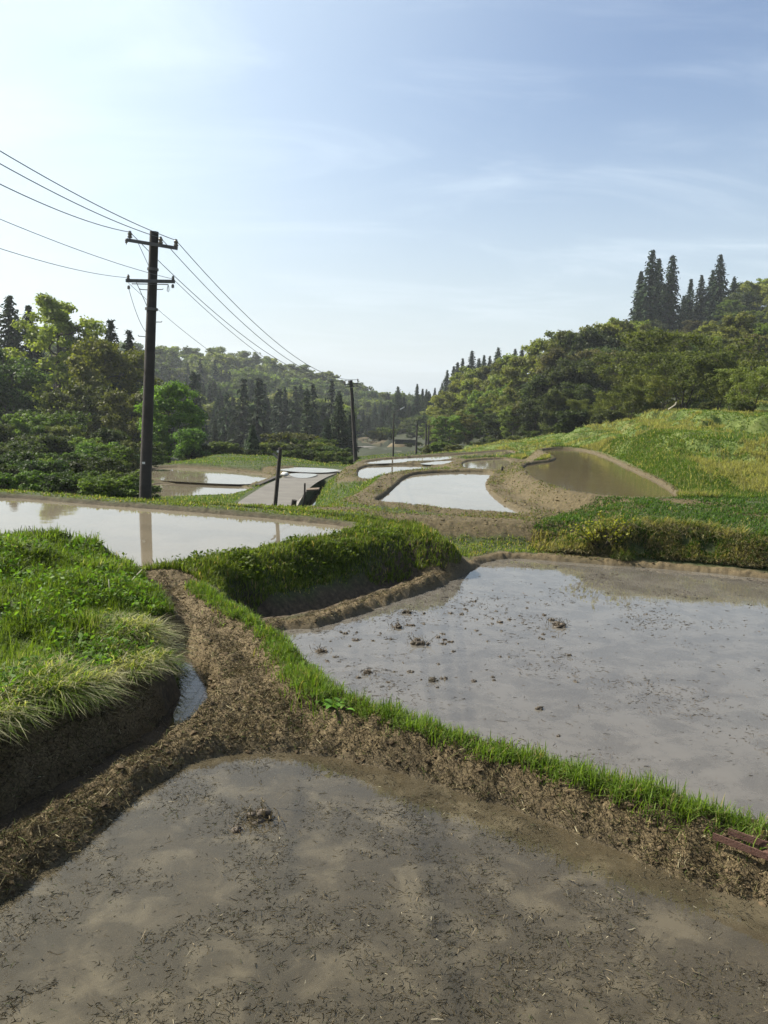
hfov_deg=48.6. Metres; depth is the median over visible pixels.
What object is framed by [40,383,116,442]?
leafy tree
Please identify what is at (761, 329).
broadleaf tree
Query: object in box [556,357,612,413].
broadleaf tree
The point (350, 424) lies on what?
cedar tree
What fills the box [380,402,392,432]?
cedar tree
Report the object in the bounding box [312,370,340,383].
hillside tree
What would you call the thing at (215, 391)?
cedar tree
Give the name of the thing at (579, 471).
paddy water
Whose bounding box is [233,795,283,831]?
mud clod
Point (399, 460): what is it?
paddy water
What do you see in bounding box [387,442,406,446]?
terrain
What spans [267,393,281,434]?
cedar tree
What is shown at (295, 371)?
hillside tree
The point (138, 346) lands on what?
hillside tree
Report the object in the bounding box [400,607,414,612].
mud clod
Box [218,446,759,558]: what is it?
sparse weeds
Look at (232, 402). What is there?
cedar tree
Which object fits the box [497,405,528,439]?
broadleaf tree
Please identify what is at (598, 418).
bush
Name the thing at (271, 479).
kerb wall
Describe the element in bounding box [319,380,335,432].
hillside cedar
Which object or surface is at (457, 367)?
cedar tree
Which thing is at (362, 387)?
hillside tree
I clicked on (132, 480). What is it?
bush
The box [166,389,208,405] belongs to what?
hillside tree
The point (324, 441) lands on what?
bush
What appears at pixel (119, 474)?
bush
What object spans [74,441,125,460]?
bush
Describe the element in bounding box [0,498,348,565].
paddy water
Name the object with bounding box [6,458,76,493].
bush
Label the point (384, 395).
hillside tree
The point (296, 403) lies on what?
cedar tree
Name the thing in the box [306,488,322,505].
ditch water
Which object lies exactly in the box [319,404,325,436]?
cedar tree
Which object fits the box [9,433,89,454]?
bush
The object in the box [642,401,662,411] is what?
bush
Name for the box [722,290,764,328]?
broadleaf tree
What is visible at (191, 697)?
ditch water
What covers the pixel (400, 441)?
retaining wall
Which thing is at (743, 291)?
broadleaf tree
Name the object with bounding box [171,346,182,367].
hillside tree
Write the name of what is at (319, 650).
mud clod
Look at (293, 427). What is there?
hillside cedar
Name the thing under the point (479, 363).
cedar tree
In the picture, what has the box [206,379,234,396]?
hillside tree
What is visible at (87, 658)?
dock plant
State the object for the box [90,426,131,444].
bush
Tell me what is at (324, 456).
bush
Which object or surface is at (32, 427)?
bush
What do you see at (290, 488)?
road
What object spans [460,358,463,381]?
cedar tree
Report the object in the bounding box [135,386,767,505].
hillside grass
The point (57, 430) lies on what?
bush
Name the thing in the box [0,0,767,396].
sky
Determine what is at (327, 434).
cedar tree
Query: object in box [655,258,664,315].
cedar tree
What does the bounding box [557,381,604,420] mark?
broadleaf tree
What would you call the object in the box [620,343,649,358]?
broadleaf tree
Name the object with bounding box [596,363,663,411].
orchard tree
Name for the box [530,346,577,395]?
broadleaf tree
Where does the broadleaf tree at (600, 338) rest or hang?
on the ground at (296, 605)
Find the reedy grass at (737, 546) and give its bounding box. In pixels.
[524,491,767,568]
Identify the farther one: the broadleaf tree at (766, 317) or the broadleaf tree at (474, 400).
the broadleaf tree at (766, 317)
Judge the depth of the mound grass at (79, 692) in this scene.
8.65 m
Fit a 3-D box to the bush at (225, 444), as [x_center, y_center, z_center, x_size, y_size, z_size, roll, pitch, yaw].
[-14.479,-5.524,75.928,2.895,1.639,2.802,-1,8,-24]
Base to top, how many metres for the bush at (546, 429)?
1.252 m
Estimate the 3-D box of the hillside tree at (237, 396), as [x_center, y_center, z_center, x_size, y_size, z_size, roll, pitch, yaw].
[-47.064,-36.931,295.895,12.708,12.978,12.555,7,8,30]
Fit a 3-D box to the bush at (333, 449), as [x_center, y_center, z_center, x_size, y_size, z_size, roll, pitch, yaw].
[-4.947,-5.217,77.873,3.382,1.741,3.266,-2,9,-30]
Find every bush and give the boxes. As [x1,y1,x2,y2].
[0,412,57,439]
[0,440,47,461]
[0,449,41,490]
[0,458,13,464]
[0,463,26,489]
[0,469,56,492]
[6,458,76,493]
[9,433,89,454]
[13,409,91,435]
[13,433,68,459]
[34,449,125,473]
[36,472,94,495]
[37,433,85,452]
[43,425,83,437]
[60,455,127,474]
[60,469,102,494]
[72,474,152,497]
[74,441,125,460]
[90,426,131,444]
[94,445,134,470]
[95,475,138,497]
[104,441,161,470]
[104,469,153,480]
[108,481,162,499]
[130,453,160,466]
[139,442,166,463]
[154,455,172,464]
[170,427,212,460]
[182,448,210,460]
[198,444,226,454]
[209,441,239,453]
[227,447,244,454]
[243,448,264,454]
[257,442,293,455]
[260,431,320,458]
[267,450,294,457]
[272,441,306,457]
[290,437,338,461]
[292,448,316,460]
[308,441,334,460]
[312,450,331,462]
[314,445,350,461]
[333,451,351,461]
[336,455,360,464]
[365,430,386,439]
[376,427,400,439]
[398,417,413,427]
[398,423,406,432]
[406,429,415,437]
[412,424,422,435]
[414,415,431,428]
[415,426,433,440]
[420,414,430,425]
[421,444,432,453]
[429,441,451,452]
[443,445,462,450]
[472,441,487,444]
[488,438,502,442]
[507,435,521,439]
[522,430,540,437]
[541,425,554,434]
[553,409,591,430]
[553,423,574,433]
[591,413,611,423]
[599,409,624,421]
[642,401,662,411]
[698,401,718,409]
[729,400,756,411]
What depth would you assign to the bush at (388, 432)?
196.83 m
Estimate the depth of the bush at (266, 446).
78.77 m
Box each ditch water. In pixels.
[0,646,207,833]
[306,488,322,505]
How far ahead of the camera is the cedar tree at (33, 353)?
127.14 m
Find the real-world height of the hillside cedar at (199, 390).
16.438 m
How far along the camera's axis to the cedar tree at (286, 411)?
193.21 m
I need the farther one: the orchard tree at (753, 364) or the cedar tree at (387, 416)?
the cedar tree at (387, 416)
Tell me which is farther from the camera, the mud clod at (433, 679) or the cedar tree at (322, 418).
the cedar tree at (322, 418)
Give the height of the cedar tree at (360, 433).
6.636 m
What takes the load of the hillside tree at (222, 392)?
on the ground at (296, 605)
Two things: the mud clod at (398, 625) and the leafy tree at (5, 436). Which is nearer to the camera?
the mud clod at (398, 625)
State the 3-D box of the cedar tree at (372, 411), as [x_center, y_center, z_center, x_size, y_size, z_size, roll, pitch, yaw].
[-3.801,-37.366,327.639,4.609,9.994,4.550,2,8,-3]
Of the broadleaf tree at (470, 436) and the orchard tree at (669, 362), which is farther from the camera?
the broadleaf tree at (470, 436)
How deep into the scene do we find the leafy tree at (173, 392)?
71.97 m
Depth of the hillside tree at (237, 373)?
357.66 m
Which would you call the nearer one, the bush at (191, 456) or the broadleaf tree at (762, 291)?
the bush at (191, 456)
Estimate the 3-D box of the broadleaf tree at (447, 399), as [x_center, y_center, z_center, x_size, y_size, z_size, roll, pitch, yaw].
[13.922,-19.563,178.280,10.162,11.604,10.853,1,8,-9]
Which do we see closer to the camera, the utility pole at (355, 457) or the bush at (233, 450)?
the utility pole at (355, 457)
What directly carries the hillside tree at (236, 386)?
on the ground at (296, 605)
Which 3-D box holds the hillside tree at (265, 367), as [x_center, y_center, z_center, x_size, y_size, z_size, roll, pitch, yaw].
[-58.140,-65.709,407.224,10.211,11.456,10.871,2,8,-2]
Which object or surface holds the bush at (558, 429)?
on the ground at (296, 605)
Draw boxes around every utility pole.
[125,231,177,499]
[344,380,357,462]
[413,424,420,454]
[425,424,426,445]
[425,425,431,444]
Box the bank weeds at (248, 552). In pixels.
[120,522,400,583]
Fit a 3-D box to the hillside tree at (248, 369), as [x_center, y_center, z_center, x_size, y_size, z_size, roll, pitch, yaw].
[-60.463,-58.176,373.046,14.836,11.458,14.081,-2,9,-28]
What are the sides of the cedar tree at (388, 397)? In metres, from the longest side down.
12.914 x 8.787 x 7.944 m
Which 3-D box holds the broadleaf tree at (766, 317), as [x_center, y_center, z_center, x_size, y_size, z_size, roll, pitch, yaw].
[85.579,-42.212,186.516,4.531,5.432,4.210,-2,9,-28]
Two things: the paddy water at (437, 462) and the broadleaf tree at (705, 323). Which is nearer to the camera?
the paddy water at (437, 462)
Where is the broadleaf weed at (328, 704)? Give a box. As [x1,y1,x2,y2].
[324,697,354,710]
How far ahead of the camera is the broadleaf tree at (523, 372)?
153.01 m
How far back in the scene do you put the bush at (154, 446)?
59.75 m
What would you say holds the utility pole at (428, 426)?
on the ground at (296, 605)
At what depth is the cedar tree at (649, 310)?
216.86 m
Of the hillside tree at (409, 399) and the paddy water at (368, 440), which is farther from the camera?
the hillside tree at (409, 399)
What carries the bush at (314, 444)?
on the ground at (296, 605)
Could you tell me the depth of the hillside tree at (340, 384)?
413.93 m
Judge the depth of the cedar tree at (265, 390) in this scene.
236.92 m
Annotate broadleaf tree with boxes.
[419,423,433,444]
[424,414,450,442]
[425,390,461,416]
[427,417,437,441]
[430,414,470,444]
[434,383,480,411]
[439,408,466,439]
[449,366,505,403]
[449,374,491,410]
[451,398,486,438]
[452,412,480,444]
[464,389,495,436]
[467,411,490,444]
[477,393,521,434]
[478,412,512,442]
[479,361,507,399]
[486,353,532,396]
[496,383,519,423]
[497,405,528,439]
[500,350,567,422]
[507,402,529,438]
[509,366,531,416]
[515,397,549,436]
[516,373,570,430]
[518,338,550,368]
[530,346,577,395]
[531,362,595,425]
[531,388,577,429]
[532,330,575,354]
[538,325,598,366]
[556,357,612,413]
[557,326,617,362]
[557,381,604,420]
[570,322,644,359]
[575,348,627,400]
[581,345,635,393]
[603,317,658,346]
[607,359,640,391]
[608,319,652,358]
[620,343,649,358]
[633,319,666,334]
[671,332,692,351]
[678,320,702,335]
[689,336,720,352]
[694,322,743,360]
[698,338,732,367]
[701,320,718,335]
[713,299,748,324]
[717,311,756,361]
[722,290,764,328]
[727,281,766,316]
[735,280,767,324]
[736,333,767,370]
[746,310,764,327]
[750,323,767,367]
[756,278,767,302]
[762,307,767,324]
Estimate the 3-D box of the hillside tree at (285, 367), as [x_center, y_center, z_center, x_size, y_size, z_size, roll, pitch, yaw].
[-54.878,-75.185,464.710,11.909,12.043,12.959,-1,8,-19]
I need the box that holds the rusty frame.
[712,828,767,860]
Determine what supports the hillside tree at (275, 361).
on the ground at (296, 605)
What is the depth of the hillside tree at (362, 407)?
350.67 m
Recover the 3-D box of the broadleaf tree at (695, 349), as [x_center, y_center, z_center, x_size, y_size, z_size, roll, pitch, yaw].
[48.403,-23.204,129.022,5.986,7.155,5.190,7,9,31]
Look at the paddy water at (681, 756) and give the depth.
11.23 m
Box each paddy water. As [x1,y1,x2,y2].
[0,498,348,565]
[0,752,767,1023]
[152,468,270,483]
[153,484,246,496]
[276,467,337,472]
[282,559,767,822]
[289,473,316,477]
[358,465,440,478]
[363,438,380,442]
[364,451,511,463]
[378,472,518,512]
[420,460,453,464]
[463,459,509,468]
[524,449,674,496]
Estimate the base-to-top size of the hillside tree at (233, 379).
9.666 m
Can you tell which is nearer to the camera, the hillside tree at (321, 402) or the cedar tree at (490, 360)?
the hillside tree at (321, 402)
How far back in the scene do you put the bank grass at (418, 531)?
15.96 m
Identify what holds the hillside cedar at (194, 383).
on the ground at (296, 605)
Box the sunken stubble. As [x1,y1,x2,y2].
[0,751,767,1023]
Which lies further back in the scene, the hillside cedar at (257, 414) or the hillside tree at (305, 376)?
the hillside tree at (305, 376)
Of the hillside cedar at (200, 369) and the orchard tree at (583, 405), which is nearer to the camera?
the orchard tree at (583, 405)
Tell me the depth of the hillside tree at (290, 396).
298.24 m
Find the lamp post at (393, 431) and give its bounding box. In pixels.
[392,407,404,456]
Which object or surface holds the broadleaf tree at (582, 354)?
on the ground at (296, 605)
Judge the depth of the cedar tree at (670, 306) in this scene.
219.06 m
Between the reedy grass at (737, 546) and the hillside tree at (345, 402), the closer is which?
the reedy grass at (737, 546)
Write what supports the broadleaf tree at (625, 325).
on the ground at (296, 605)
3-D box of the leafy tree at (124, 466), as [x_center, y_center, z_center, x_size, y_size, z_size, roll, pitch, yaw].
[-14.703,-2.136,47.206,1.344,1.586,1.171,-2,8,-25]
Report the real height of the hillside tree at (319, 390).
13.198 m
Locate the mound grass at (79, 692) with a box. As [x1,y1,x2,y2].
[0,524,208,752]
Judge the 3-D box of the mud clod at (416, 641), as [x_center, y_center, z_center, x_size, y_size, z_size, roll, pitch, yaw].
[0.509,1.804,11.980,0.396,0.191,0.435,8,10,39]
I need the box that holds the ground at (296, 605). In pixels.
[0,333,767,1023]
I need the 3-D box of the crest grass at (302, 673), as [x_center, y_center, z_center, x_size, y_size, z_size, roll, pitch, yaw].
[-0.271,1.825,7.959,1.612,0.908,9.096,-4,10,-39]
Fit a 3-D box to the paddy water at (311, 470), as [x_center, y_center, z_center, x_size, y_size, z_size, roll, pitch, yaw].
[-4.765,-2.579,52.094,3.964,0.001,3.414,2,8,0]
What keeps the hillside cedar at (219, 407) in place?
on the ground at (296, 605)
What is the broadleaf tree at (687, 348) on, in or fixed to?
on the ground at (296, 605)
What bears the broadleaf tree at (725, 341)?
on the ground at (296, 605)
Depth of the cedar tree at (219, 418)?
182.81 m
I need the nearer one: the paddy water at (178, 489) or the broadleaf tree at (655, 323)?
the paddy water at (178, 489)
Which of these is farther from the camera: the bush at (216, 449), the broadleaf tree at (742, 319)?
the broadleaf tree at (742, 319)
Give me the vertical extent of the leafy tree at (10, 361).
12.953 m
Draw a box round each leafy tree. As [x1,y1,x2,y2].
[0,339,18,413]
[0,357,52,434]
[0,422,16,443]
[0,446,26,484]
[2,292,117,415]
[39,456,61,460]
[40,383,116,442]
[53,333,163,444]
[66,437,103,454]
[85,388,172,443]
[112,460,131,474]
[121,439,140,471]
[134,380,208,462]
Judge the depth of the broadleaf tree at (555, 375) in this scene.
106.80 m
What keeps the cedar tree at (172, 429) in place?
on the ground at (296, 605)
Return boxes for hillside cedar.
[158,362,166,380]
[181,363,190,383]
[182,371,208,458]
[189,374,209,454]
[196,359,205,385]
[209,360,218,381]
[210,402,220,440]
[218,392,232,442]
[223,378,251,450]
[226,371,232,396]
[241,377,267,448]
[246,379,272,439]
[271,388,287,433]
[282,402,299,443]
[289,385,303,426]
[296,388,314,434]
[304,384,322,437]
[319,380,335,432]
[332,391,345,427]
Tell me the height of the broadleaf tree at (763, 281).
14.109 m
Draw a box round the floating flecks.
[291,560,767,804]
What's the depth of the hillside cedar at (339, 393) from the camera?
189.26 m
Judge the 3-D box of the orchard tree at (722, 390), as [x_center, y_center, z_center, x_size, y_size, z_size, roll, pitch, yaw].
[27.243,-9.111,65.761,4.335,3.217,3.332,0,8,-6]
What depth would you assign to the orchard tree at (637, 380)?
74.62 m
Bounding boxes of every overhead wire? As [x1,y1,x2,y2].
[0,151,175,240]
[0,163,159,237]
[0,184,127,231]
[0,219,171,278]
[0,248,127,277]
[132,234,341,381]
[132,286,344,395]
[163,241,348,380]
[175,281,355,388]
[178,243,357,379]
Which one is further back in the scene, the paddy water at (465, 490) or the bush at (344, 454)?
the bush at (344, 454)
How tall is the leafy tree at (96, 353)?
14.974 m
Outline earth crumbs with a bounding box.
[0,447,767,906]
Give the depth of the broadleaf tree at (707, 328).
130.79 m
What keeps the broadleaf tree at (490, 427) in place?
on the ground at (296, 605)
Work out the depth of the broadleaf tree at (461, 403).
146.44 m
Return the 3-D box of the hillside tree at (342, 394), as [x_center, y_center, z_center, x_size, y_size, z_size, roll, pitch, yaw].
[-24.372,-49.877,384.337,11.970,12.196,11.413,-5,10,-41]
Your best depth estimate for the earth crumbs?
6.75 m
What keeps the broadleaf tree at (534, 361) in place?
on the ground at (296, 605)
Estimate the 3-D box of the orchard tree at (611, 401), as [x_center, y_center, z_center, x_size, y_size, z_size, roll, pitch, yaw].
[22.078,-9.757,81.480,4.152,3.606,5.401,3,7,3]
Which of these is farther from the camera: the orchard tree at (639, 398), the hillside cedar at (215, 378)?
the hillside cedar at (215, 378)
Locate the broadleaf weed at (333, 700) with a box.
[315,696,348,706]
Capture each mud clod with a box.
[228,822,243,832]
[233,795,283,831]
[309,643,332,653]
[358,666,377,674]
[387,621,405,628]
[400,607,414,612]
[406,634,435,647]
[428,677,439,682]
[546,617,570,627]
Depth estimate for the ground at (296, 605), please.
6.86 m
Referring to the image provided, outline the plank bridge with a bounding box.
[306,488,319,490]
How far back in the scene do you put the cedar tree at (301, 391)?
239.88 m
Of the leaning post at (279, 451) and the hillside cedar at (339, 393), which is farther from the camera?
the hillside cedar at (339, 393)
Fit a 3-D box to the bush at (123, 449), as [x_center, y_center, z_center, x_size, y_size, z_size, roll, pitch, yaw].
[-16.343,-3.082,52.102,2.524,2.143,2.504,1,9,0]
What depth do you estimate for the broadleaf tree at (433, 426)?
144.34 m
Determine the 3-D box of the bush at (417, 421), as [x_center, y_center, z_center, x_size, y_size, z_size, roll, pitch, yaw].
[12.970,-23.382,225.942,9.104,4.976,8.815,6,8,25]
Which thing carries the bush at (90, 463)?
on the ground at (296, 605)
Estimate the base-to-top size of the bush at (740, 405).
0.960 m
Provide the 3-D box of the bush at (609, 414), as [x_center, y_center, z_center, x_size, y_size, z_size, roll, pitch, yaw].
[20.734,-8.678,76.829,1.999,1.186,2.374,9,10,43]
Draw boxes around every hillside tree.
[45,345,59,352]
[118,341,144,353]
[154,369,160,377]
[155,345,177,367]
[155,346,181,370]
[155,360,177,382]
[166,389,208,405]
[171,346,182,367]
[171,367,186,382]
[178,346,203,367]
[179,353,191,367]
[184,354,209,379]
[186,362,215,385]
[192,360,223,377]
[202,399,228,431]
[205,346,224,356]
[205,383,225,398]
[206,351,225,370]
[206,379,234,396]
[210,353,236,381]
[223,381,241,395]
[224,354,247,370]
[224,371,254,383]
[227,367,258,380]
[230,376,246,395]
[232,376,256,390]
[233,389,254,397]
[234,350,260,371]
[246,371,280,391]
[248,403,272,413]
[251,372,277,392]
[252,357,278,371]
[255,363,271,374]
[266,396,275,402]
[268,391,297,401]
[271,359,283,380]
[278,364,293,377]
[278,375,307,388]
[281,364,309,377]
[283,384,316,393]
[293,372,318,383]
[299,399,326,421]
[300,378,324,387]
[305,394,324,400]
[306,383,328,395]
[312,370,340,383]
[317,398,348,418]
[321,382,336,397]
[322,380,346,396]
[323,389,343,398]
[329,399,349,405]
[329,405,362,437]
[334,395,358,407]
[336,387,360,404]
[346,381,363,387]
[348,385,373,398]
[356,389,381,414]
[356,400,382,420]
[358,397,380,411]
[371,391,405,409]
[382,394,413,407]
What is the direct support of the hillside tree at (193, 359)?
on the ground at (296, 605)
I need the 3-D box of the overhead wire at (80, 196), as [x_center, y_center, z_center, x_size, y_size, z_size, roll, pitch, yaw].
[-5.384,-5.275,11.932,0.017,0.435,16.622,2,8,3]
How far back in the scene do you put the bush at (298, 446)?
78.92 m
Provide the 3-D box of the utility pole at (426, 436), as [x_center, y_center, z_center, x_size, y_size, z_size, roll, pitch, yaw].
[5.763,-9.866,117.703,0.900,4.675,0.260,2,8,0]
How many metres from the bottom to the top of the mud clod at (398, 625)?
0.135 m
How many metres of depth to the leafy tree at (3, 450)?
49.88 m
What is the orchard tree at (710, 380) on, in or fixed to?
on the ground at (296, 605)
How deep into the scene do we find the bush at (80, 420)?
73.27 m
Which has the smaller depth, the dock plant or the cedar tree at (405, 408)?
the dock plant
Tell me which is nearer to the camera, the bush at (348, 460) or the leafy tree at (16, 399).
the bush at (348, 460)
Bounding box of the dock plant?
[76,653,92,660]
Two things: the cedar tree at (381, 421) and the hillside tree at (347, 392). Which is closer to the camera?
the cedar tree at (381, 421)
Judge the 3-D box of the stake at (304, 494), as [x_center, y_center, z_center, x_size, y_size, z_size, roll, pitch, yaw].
[-3.388,-0.549,36.259,0.083,1.364,0.100,5,8,22]
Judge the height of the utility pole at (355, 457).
5.739 m
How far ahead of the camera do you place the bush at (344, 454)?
73.57 m
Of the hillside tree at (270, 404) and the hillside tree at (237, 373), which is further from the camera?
the hillside tree at (237, 373)
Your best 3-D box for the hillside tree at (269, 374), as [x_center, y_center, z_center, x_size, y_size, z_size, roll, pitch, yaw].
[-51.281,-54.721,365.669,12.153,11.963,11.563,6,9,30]
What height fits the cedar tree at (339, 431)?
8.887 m
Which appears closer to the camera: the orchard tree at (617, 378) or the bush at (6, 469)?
the bush at (6, 469)
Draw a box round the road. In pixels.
[238,470,341,505]
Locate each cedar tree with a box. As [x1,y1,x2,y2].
[0,295,39,429]
[20,305,51,433]
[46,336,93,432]
[89,319,138,439]
[118,330,142,441]
[168,416,177,453]
[204,422,209,445]
[205,382,214,402]
[208,393,221,437]
[209,417,219,452]
[210,412,222,438]
[212,382,217,401]
[229,397,236,425]
[244,425,260,454]
[246,379,255,401]
[261,383,270,414]
[263,398,272,432]
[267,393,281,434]
[272,414,287,442]
[281,387,288,414]
[281,399,291,431]
[289,406,300,432]
[290,399,300,428]
[297,384,304,401]
[310,420,319,437]
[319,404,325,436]
[321,416,336,446]
[329,395,359,451]
[344,415,359,454]
[356,419,362,437]
[360,410,366,431]
[361,419,373,436]
[370,402,377,420]
[377,410,384,427]
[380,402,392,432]
[382,393,391,412]
[386,386,406,433]
[402,397,407,415]
[405,405,411,417]
[411,384,421,415]
[419,389,424,410]
[421,389,427,411]
[421,391,431,412]
[441,370,449,391]
[448,362,461,387]
[448,366,454,386]
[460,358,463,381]
[466,350,477,377]
[476,358,481,368]
[480,355,486,365]
[487,356,491,366]
[490,347,501,370]
[519,346,524,357]
[628,250,664,346]
[629,271,643,318]
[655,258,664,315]
[656,255,687,334]
[674,295,690,331]
[677,279,695,325]
[689,275,707,332]
[700,254,729,336]
[700,270,715,319]
[728,277,737,317]
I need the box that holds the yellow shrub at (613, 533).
[568,510,638,548]
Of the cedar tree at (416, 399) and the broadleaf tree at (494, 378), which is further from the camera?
the cedar tree at (416, 399)
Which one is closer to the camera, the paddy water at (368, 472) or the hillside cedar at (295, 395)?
the paddy water at (368, 472)
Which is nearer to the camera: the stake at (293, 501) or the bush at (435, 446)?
the stake at (293, 501)
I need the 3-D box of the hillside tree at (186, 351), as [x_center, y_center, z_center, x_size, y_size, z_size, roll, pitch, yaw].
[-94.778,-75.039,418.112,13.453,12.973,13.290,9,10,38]
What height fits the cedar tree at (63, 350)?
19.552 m
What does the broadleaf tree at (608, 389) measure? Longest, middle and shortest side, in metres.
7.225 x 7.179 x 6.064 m
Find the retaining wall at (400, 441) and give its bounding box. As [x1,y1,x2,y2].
[395,439,415,444]
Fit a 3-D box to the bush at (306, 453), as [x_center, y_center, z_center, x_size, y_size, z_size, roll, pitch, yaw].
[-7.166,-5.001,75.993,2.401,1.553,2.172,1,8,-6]
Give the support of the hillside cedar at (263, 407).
on the ground at (296, 605)
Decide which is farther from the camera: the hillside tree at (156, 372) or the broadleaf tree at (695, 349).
the hillside tree at (156, 372)
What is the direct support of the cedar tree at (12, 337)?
on the ground at (296, 605)
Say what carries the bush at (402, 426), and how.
on the ground at (296, 605)
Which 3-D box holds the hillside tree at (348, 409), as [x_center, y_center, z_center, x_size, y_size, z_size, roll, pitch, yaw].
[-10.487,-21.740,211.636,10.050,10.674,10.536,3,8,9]
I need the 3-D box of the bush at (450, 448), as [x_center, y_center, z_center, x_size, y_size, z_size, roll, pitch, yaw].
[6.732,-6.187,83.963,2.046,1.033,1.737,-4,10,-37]
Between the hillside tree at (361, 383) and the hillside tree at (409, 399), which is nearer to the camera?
the hillside tree at (409, 399)
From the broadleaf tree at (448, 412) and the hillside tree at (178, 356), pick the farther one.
the hillside tree at (178, 356)
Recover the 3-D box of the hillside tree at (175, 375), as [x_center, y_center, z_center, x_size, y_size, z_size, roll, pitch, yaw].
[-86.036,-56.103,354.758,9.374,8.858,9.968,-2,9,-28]
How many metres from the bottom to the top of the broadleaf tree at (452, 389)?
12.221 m
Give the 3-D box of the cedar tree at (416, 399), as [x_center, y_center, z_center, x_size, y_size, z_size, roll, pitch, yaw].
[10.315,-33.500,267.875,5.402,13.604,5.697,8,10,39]
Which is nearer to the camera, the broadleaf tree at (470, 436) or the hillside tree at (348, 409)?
the broadleaf tree at (470, 436)
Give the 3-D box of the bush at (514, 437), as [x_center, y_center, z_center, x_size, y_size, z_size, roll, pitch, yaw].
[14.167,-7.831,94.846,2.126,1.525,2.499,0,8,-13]
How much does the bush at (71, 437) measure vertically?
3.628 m
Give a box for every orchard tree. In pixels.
[566,399,607,425]
[576,350,704,406]
[593,391,636,418]
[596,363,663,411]
[608,385,648,418]
[615,327,767,407]
[618,373,679,413]
[633,349,738,408]
[645,374,685,410]
[676,359,747,409]
[681,375,724,407]
[705,373,760,409]
[713,364,767,412]
[732,358,767,398]
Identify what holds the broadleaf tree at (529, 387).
on the ground at (296, 605)
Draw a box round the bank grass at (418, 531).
[0,471,767,613]
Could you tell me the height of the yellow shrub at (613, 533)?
0.884 m
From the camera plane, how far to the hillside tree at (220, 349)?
430.54 m
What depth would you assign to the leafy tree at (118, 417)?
84.33 m
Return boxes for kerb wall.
[255,474,281,486]
[297,491,306,506]
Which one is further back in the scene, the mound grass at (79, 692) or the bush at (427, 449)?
the bush at (427, 449)
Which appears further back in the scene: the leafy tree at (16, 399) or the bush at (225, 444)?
the leafy tree at (16, 399)
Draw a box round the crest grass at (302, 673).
[183,577,767,859]
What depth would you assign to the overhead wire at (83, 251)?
14.99 m
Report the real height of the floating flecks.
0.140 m
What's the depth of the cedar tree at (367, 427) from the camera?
258.39 m
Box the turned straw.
[0,541,767,901]
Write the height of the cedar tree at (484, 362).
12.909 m
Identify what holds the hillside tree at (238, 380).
on the ground at (296, 605)
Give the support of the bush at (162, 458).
on the ground at (296, 605)
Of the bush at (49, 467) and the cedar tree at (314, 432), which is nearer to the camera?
the bush at (49, 467)
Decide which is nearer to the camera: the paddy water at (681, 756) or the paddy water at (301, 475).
the paddy water at (681, 756)
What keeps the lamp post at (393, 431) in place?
on the ground at (296, 605)
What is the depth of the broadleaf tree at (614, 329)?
130.97 m
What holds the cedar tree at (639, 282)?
on the ground at (296, 605)
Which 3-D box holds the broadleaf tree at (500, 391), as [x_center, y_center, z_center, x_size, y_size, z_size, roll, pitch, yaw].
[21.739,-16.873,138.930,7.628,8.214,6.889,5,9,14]
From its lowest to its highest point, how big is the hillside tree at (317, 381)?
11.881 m
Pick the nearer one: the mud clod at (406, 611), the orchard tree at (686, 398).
the mud clod at (406, 611)
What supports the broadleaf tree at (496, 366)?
on the ground at (296, 605)
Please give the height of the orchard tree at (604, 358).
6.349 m
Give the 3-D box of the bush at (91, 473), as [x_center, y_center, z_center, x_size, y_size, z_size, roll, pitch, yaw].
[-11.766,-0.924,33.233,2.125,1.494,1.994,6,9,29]
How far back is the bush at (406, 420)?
256.03 m
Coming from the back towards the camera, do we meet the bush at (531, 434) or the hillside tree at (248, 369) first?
the hillside tree at (248, 369)
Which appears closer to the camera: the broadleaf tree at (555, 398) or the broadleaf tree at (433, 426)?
the broadleaf tree at (555, 398)
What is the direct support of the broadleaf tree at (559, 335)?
on the ground at (296, 605)
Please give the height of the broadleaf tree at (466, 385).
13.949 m
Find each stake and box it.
[291,499,296,505]
[303,483,305,506]
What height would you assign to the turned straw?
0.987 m
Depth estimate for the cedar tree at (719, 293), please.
228.56 m
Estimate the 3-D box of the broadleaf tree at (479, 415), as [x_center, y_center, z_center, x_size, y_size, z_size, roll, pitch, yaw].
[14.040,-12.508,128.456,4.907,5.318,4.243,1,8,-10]
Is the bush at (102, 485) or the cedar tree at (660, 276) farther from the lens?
the cedar tree at (660, 276)
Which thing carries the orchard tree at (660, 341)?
on the ground at (296, 605)
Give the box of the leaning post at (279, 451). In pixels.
[272,448,281,505]
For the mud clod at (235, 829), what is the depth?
5.68 m
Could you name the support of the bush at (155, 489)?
on the ground at (296, 605)
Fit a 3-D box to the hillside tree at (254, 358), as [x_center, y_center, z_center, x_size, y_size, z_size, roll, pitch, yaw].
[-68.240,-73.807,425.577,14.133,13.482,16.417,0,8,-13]
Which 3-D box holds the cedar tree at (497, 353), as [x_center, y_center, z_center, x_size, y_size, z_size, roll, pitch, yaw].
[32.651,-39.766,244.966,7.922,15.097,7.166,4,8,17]
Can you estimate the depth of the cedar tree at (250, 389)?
250.63 m
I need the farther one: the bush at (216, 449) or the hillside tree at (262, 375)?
the hillside tree at (262, 375)
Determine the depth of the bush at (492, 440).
99.50 m
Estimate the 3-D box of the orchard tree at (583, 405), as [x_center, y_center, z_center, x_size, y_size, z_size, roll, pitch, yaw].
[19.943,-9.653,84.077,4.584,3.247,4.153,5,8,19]

